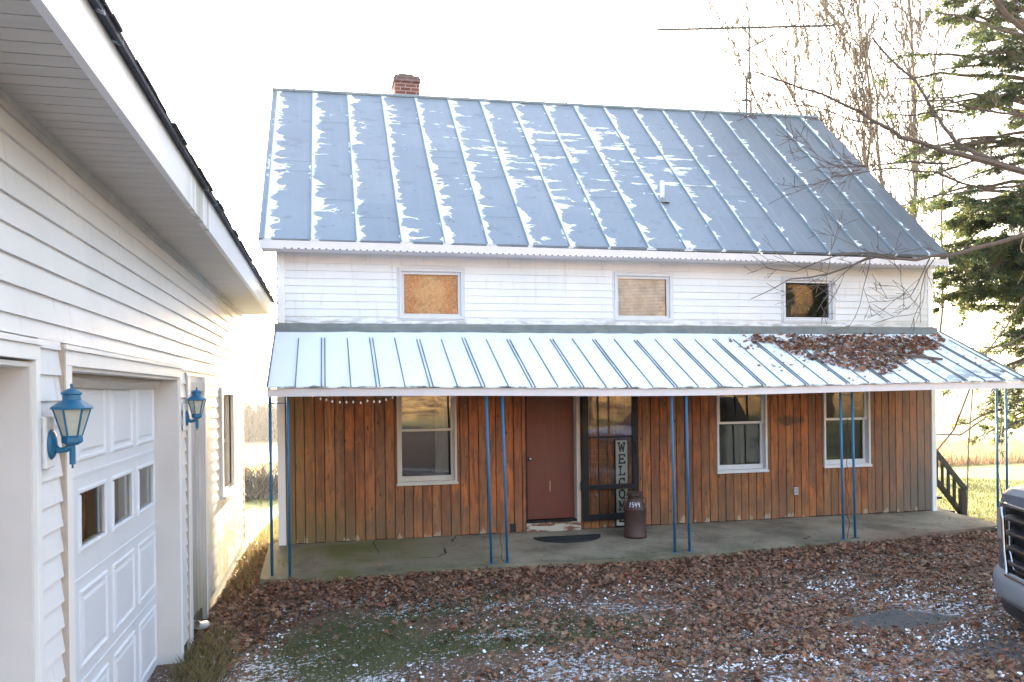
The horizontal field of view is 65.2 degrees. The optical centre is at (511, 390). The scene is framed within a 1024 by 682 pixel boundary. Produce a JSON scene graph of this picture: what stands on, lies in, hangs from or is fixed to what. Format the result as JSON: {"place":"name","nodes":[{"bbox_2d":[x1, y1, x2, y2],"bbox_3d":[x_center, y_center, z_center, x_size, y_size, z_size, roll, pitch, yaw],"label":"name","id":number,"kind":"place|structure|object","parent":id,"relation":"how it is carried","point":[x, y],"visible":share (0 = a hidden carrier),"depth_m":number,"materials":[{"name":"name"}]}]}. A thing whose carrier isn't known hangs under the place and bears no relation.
{"place":"outdoors","nodes":[
{"label":"outdoors","id":0,"kind":"place"},
{"bbox_2d":[220,513,311,601],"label":"grass","id":1,"kind":"structure","parent":0,"point":[261,533],"depth_m":10.79,"materials":[{"name":"yellow plant"}]},
{"bbox_2d":[106,0,1023,395],"label":"sky","id":2,"kind":"structure","parent":0,"point":[214,66],"materials":[{"name":"white"}]},
{"bbox_2d":[147,381,1023,681],"bbox_3d":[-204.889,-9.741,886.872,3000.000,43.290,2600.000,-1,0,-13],"label":"ground","id":3,"kind":"structure","parent":0,"point":[257,517],"depth_m":7.06,"materials":[{"name":"brown plant"}]},
{"bbox_2d":[0,0,274,681],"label":"garage","id":4,"kind":"structure","parent":3,"relation":"on","point":[134,289],"depth_m":4.67,"materials":[{"name":"paint"}]},
{"bbox_2d":[41,384,93,469],"bbox_3d":[-1.999,0.158,3.613,0.197,0.383,0.192,-1,0,-13],"label":"wall lantern","id":5,"kind":"object","parent":4,"relation":"attached to","point":[71,410],"depth_m":3.58,"materials":[{"name":"blue metal"}]},
{"bbox_2d":[72,373,160,681],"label":"overhead door","id":6,"kind":"structure","parent":4,"relation":"in","point":[116,611],"depth_m":5.52,"materials":[{"name":"paint"}]},
{"bbox_2d":[182,387,206,430],"bbox_3d":[-2.797,0.158,7.072,0.197,0.383,0.192,-1,0,-13],"label":"wall lantern","id":7,"kind":"object","parent":4,"relation":"attached to","point":[196,400],"depth_m":7.03,"materials":[{"name":"blue metal"}]},
{"bbox_2d":[191,391,197,615],"bbox_3d":[-3.125,1.159,7.752,0.040,2.320,0.880,-1,0,-13],"label":"side door","id":8,"kind":"structure","parent":4,"relation":"in","point":[193,442],"depth_m":7.91,"materials":[{"name":"grey wood"}]},
{"bbox_2d":[219,388,238,499],"bbox_3d":[-3.609,0.625,10.075,0.165,1.320,1.360,-1,0,-13],"label":"window","id":9,"kind":"structure","parent":4,"relation":"in","point":[223,391],"depth_m":10.48,"materials":[{"name":"paint"}]},
{"bbox_2d":[194,620,209,629],"bbox_3d":[-2.938,2.208,7.564,0.080,0.212,0.503,-1,0,-11],"label":"drain pipe","id":10,"kind":"object","parent":3,"relation":"on","point":[199,625],"visible":0.97,"depth_m":7.50,"materials":[{"name":"white plastic"}]},
{"bbox_2d":[167,621,241,681],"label":"dry tuft","id":11,"kind":"object","parent":3,"relation":"on","point":[185,666],"visible":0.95,"depth_m":6.75,"materials":[{"name":"brown plant"}]},
{"bbox_2d":[187,540,274,656],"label":"gap leaves","id":12,"kind":"object","parent":3,"relation":"on","point":[243,623],"visible":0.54,"depth_m":8.14,"materials":[{"name":"brown plant"}]},
{"bbox_2d":[244,396,276,440],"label":"woods","id":13,"kind":"object","parent":3,"relation":"on","point":[256,424],"visible":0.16,"depth_m":155.63,"materials":[{"name":"beige plant"}]},
{"bbox_2d":[244,461,277,472],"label":"field weeds","id":14,"kind":"object","parent":3,"relation":"on","point":[250,464],"visible":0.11,"depth_m":44.22,"materials":[{"name":"beige plant"}]},
{"bbox_2d":[244,457,277,502],"bbox_3d":[-8.300,2.801,26.343,12.302,1.348,9.103,-1,0,-13],"label":"ditch brush","id":15,"kind":"object","parent":3,"relation":"on","point":[259,482],"visible":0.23,"depth_m":25.49,"materials":[{"name":"grey plant"}]},
{"bbox_2d":[178,527,1023,681],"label":"fallen leaves","id":16,"kind":"object","parent":3,"relation":"on","point":[965,537],"visible":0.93,"depth_m":7.73,"materials":[{"name":"brown plant"}]},
{"bbox_2d":[258,65,948,545],"bbox_3d":[0.993,-1.438,13.463,9.568,8.051,6.220,-1,0,-13],"label":"farmhouse","id":17,"kind":"object","parent":3,"relation":"on","point":[406,203],"visible":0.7,"depth_m":11.01,"materials":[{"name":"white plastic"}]},
{"bbox_2d":[396,387,457,485],"bbox_3d":[-1.105,0.525,10.282,0.784,1.342,0.266,-1,0,-13],"label":"window","id":18,"kind":"structure","parent":17,"relation":"in","point":[441,429],"depth_m":10.28,"materials":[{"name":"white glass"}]},
{"bbox_2d":[397,267,464,320],"bbox_3d":[-1.040,-1.237,10.262,0.870,0.680,0.142,-1,0,-13],"label":"window","id":19,"kind":"structure","parent":17,"relation":"in","point":[423,293],"depth_m":10.26,"materials":[{"name":"wood"}]},
{"bbox_2d":[526,396,574,518],"bbox_3d":[0.523,0.743,10.622,0.700,1.900,0.122,-1,0,-13],"label":"door","id":20,"kind":"structure","parent":17,"relation":"in","point":[550,436],"depth_m":10.64,"materials":[{"name":"brown wood"}]},
{"bbox_2d":[580,388,638,520],"bbox_3d":[1.295,0.724,10.624,0.815,1.980,0.055,-1,0,-13],"label":"storm door","id":21,"kind":"structure","parent":17,"relation":"in","point":[585,487],"depth_m":10.59,"materials":[{"name":"black paint"}]},
{"bbox_2d":[612,271,673,321],"bbox_3d":[1.771,-1.272,10.911,0.880,0.680,0.142,-1,0,-13],"label":"window","id":22,"kind":"structure","parent":17,"relation":"in","point":[619,315],"depth_m":10.91,"materials":[{"name":"wood"}]},
{"bbox_2d":[266,323,1023,396],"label":"porch roof","id":23,"kind":"structure","parent":17,"relation":"attached to","point":[328,359],"depth_m":9.82,"materials":[{"name":"metal"}]},
{"bbox_2d":[312,396,392,403],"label":"string lights","id":24,"kind":"object","parent":23,"relation":"hanging from","point":[354,400],"visible":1,"depth_m":8.59},
{"bbox_2d":[729,332,1015,380],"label":"roof leaves","id":25,"kind":"object","parent":23,"relation":"on","point":[916,340],"visible":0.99,"depth_m":10.90,"materials":[{"name":"brown plant"}]},
{"bbox_2d":[871,352,942,359],"bbox_3d":[5.321,-0.469,10.796,0.960,0.129,0.054,-1,0,1],"label":"fallen stick","id":26,"kind":"object","parent":23,"relation":"on","point":[920,356],"visible":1,"depth_m":10.78,"materials":[{"name":"brown wood"}]},
{"bbox_2d":[716,386,768,473],"bbox_3d":[3.196,0.471,11.233,0.794,1.342,0.184,-1,0,-13],"label":"window","id":27,"kind":"structure","parent":17,"relation":"in","point":[741,439],"depth_m":11.30,"materials":[{"name":"wood"}]},
{"bbox_2d":[652,0,858,118],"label":"tv antenna","id":28,"kind":"object","parent":17,"relation":"attached to","point":[749,27],"visible":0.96,"depth_m":14.23,"materials":[{"name":"metal"}]},
{"bbox_2d":[793,487,797,494],"bbox_3d":[4.029,1.419,11.353,0.065,0.110,0.028,-1,0,-13],"label":"outlet box","id":29,"kind":"object","parent":17,"relation":"attached to","point":[795,490],"visible":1,"depth_m":11.34,"materials":[{"name":"grey plastic"}]},
{"bbox_2d":[781,276,835,323],"bbox_3d":[4.221,-1.298,11.476,0.870,0.670,0.142,-1,0,-13],"label":"window","id":30,"kind":"structure","parent":17,"relation":"in","point":[831,308],"depth_m":11.44,"materials":[{"name":"metal"}]},
{"bbox_2d":[822,384,871,467],"bbox_3d":[4.818,0.440,11.608,0.784,1.322,0.184,-1,0,-13],"label":"window","id":31,"kind":"structure","parent":17,"relation":"in","point":[830,401],"depth_m":11.67,"materials":[{"name":"metal"}]},
{"bbox_2d":[197,552,1022,681],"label":"snow crumbs","id":32,"kind":"object","parent":3,"relation":"on","point":[864,650],"visible":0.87,"depth_m":6.58,"materials":[{"name":"white snow"}]},
{"bbox_2d":[260,508,996,589],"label":"porch slab","id":33,"kind":"structure","parent":3,"relation":"on","point":[343,559],"depth_m":9.77,"materials":[{"name":"concrete"}]},
{"bbox_2d":[268,397,290,576],"bbox_3d":[-2.477,0.986,8.539,0.256,2.011,0.031,-1,0,19],"label":"porch post","id":34,"kind":"object","parent":33,"relation":"on","point":[288,486],"visible":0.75,"depth_m":8.53,"materials":[{"name":"blue metal"}]},
{"bbox_2d":[485,396,509,563],"bbox_3d":[-0.162,0.960,8.935,0.262,1.976,0.063,-1,0,-10],"label":"porch post","id":35,"kind":"object","parent":33,"relation":"on","point":[504,477],"visible":0.88,"depth_m":8.92,"materials":[{"name":"blue metal"}]},
{"bbox_2d":[533,534,600,542],"bbox_3d":[0.736,1.854,10.048,0.880,0.037,0.340,-1,0,-13],"label":"door mat","id":36,"kind":"object","parent":33,"relation":"on","point":[572,538],"depth_m":9.99,"materials":[{"name":"black rubber"}]},
{"bbox_2d":[614,439,628,526],"bbox_3d":[1.470,1.229,10.725,0.190,1.165,0.024,-1,0,-13],"label":"welcome sign","id":37,"kind":"object","parent":33,"relation":"on","point":[621,467],"visible":0.9,"depth_m":10.71,"materials":[{"name":"beige paint"}]},
{"bbox_2d":[290,522,975,576],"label":"slab leaves","id":38,"kind":"object","parent":33,"relation":"on","point":[380,564],"visible":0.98,"depth_m":9.18,"materials":[{"name":"brown plant"}]},
{"bbox_2d":[623,490,646,538],"bbox_3d":[1.567,1.564,10.189,0.295,0.582,0.295,-1,0,36],"label":"milk can","id":39,"kind":"object","parent":33,"relation":"on","point":[634,508],"visible":1,"depth_m":10.08,"materials":[{"name":"brown paint"}]},
{"bbox_2d":[670,396,692,552],"bbox_3d":[1.991,0.947,9.422,0.247,1.948,0.063,-1,0,-10],"label":"porch post","id":40,"kind":"object","parent":33,"relation":"on","point":[687,473],"visible":0.81,"depth_m":9.42,"materials":[{"name":"blue metal"}]},
{"bbox_2d":[839,392,855,539],"bbox_3d":[4.244,0.904,10.096,0.262,1.955,0.069,-1,0,-22],"label":"porch post","id":41,"kind":"object","parent":33,"relation":"on","point":[841,460],"visible":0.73,"depth_m":10.06,"materials":[{"name":"blue metal"}]},
{"bbox_2d":[846,419,858,538],"bbox_3d":[4.285,1.107,10.079,0.149,1.523,0.024,-1,0,9],"label":"hanging cable","id":42,"kind":"object","parent":41,"relation":"hanging from","point":[847,481],"visible":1,"depth_m":10.09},
{"bbox_2d":[994,388,1007,528],"bbox_3d":[6.559,0.868,10.713,0.252,1.969,0.069,-1,0,-22],"label":"porch post","id":43,"kind":"object","parent":33,"relation":"on","point":[997,449],"visible":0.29,"depth_m":10.68,"materials":[{"name":"blue metal"}]},
{"bbox_2d":[999,392,1004,493],"bbox_3d":[6.556,0.718,10.717,0.108,1.401,0.007,-1,0,-13],"label":"cable","id":44,"kind":"object","parent":43,"relation":"attached to","point":[1001,442],"visible":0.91,"depth_m":10.72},
{"bbox_2d":[689,0,1023,336],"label":"bare tree","id":45,"kind":"object","parent":3,"relation":"on","point":[981,157],"visible":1,"depth_m":10.02,"materials":[{"name":"brown plant"}]},
{"bbox_2d":[698,0,1023,330],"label":"stemmed tree","id":46,"kind":"object","parent":3,"relation":"on","point":[861,52],"visible":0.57,"depth_m":20.61,"materials":[{"name":"brown plant"}]},
{"bbox_2d":[871,0,1023,457],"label":"pine tree","id":47,"kind":"object","parent":3,"relation":"on","point":[1001,266],"visible":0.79,"depth_m":13.61,"materials":[{"name":"green plant"}]},
{"bbox_2d":[936,448,966,515],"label":"side stairs","id":48,"kind":"structure","parent":3,"relation":"on","point":[960,507],"depth_m":12.71,"materials":[{"name":"brown wood"}]},
{"bbox_2d":[936,297,1023,515],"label":"sapling","id":49,"kind":"object","parent":3,"relation":"on","point":[958,417],"visible":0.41,"depth_m":12.71,"materials":[{"name":"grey plant"}]},
{"bbox_2d":[993,485,1023,623],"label":"pickup truck","id":50,"kind":"object","parent":3,"relation":"on","point":[1009,586],"visible":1,"depth_m":6.53,"materials":[{"name":"silver metal"}]},
{"bbox_2d":[936,434,1023,465],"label":"meadow grass","id":51,"kind":"structure","parent":0,"point":[981,452],"depth_m":33.07,"materials":[{"name":"beige plant"}]},
{"bbox_2d":[937,476,1023,522],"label":"side lawn","id":52,"kind":"structure","parent":0,"point":[983,496],"depth_m":16.53,"materials":[{"name":"green plant"}]}
]}

